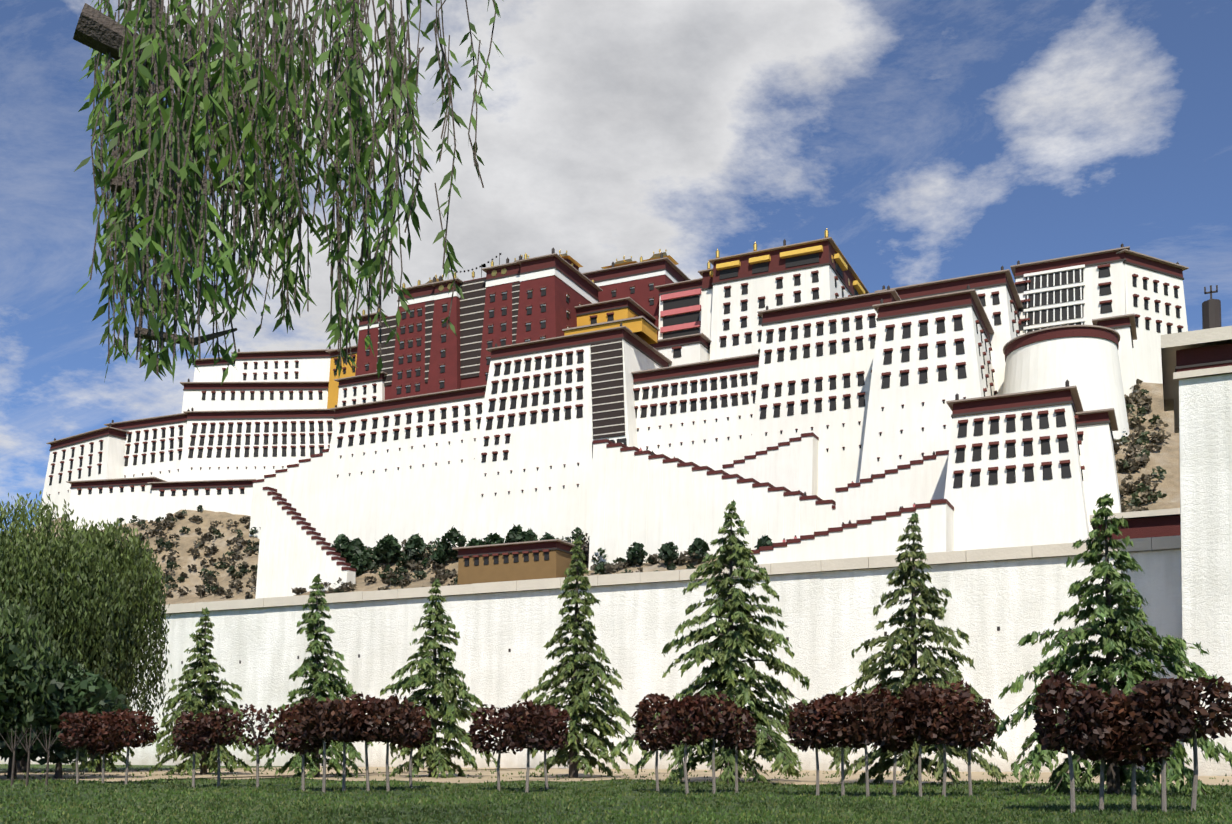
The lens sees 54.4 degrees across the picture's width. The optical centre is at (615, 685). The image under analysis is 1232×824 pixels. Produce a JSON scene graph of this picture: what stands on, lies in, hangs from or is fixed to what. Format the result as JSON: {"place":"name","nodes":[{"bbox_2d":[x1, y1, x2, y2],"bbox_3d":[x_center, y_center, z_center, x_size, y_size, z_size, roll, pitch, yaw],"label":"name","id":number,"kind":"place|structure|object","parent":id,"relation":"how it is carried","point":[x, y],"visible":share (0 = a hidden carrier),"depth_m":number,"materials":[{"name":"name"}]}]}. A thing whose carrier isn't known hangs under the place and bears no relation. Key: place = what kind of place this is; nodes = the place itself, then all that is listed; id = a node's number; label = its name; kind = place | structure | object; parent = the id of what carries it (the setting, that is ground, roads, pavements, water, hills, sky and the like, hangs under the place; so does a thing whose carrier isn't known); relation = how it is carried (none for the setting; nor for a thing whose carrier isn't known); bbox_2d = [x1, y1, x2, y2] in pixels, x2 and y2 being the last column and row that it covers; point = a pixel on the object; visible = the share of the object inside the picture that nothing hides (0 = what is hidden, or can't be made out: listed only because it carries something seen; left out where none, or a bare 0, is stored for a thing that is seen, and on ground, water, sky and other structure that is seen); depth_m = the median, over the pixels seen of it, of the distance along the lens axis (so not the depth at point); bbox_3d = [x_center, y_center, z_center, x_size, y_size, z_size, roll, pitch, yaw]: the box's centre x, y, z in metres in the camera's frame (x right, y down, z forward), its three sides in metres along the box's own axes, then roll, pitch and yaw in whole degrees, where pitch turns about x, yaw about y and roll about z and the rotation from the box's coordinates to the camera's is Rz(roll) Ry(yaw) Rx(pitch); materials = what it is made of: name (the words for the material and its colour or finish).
{"place":"outdoors","nodes":[
{"label":"outdoors","id":0,"kind":"place"},
{"bbox_2d":[73,0,504,384],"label":"willow branches","id":1,"kind":"object","parent":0,"point":[186,172],"depth_m":4.37,"materials":[{"name":"green plant"}]},
{"bbox_2d":[10,382,1179,604],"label":"rocky hillside","id":2,"kind":"structure","parent":0,"point":[1166,456],"depth_m":285.29,"materials":[{"name":"beige stone"}]},
{"bbox_2d":[39,228,1188,598],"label":"palace","id":3,"kind":"structure","parent":2,"relation":"on","point":[795,490],"depth_m":268.43,"materials":[{"name":"white paint"}]},
{"bbox_2d":[49,245,1182,565],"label":"windows","id":4,"kind":"structure","parent":3,"relation":"attached to","point":[607,381],"depth_m":276.07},
{"bbox_2d":[93,379,1170,598],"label":"hillside shrubs","id":5,"kind":"object","parent":2,"relation":"on","point":[356,553],"visible":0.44,"depth_m":273.06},
{"bbox_2d":[0,764,1231,823],"bbox_3d":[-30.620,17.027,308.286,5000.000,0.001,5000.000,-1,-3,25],"label":"ground","id":6,"kind":"structure","parent":0,"point":[41,768],"depth_m":20.76,"materials":[{"name":"green plant"}]},
{"bbox_2d":[0,535,1183,772],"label":"perimeter wall","id":7,"kind":"structure","parent":6,"relation":"on","point":[1002,603],"depth_m":50.30,"materials":[{"name":"white paint"}]},
{"bbox_2d":[0,764,1231,823],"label":"lawn grass tufts","id":8,"kind":"object","parent":6,"relation":"on","point":[785,810],"visible":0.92,"depth_m":18.08,"materials":[{"name":"green plant"}]},
{"bbox_2d":[1090,508,1180,539],"bbox_3d":[26.269,-1.816,52.738,9.392,10.887,7.800,-1,-3,25],"label":"gate lodge behind wall","id":9,"kind":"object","parent":6,"relation":"on","point":[1154,523],"visible":0.08,"depth_m":50.72,"materials":[{"name":"red paint"}]},
{"bbox_2d":[1161,285,1231,775],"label":"corner tower","id":10,"kind":"structure","parent":6,"relation":"on","point":[1197,378],"depth_m":38.12,"materials":[{"name":"white paint"}]},
{"bbox_2d":[0,766,1231,785],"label":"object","id":11,"kind":"structure","parent":0,"point":[804,780],"depth_m":36.78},
{"bbox_2d":[0,0,1231,534],"label":"sky","id":12,"kind":"structure","parent":0,"point":[930,140],"materials":[{"name":"blue"}]}
]}

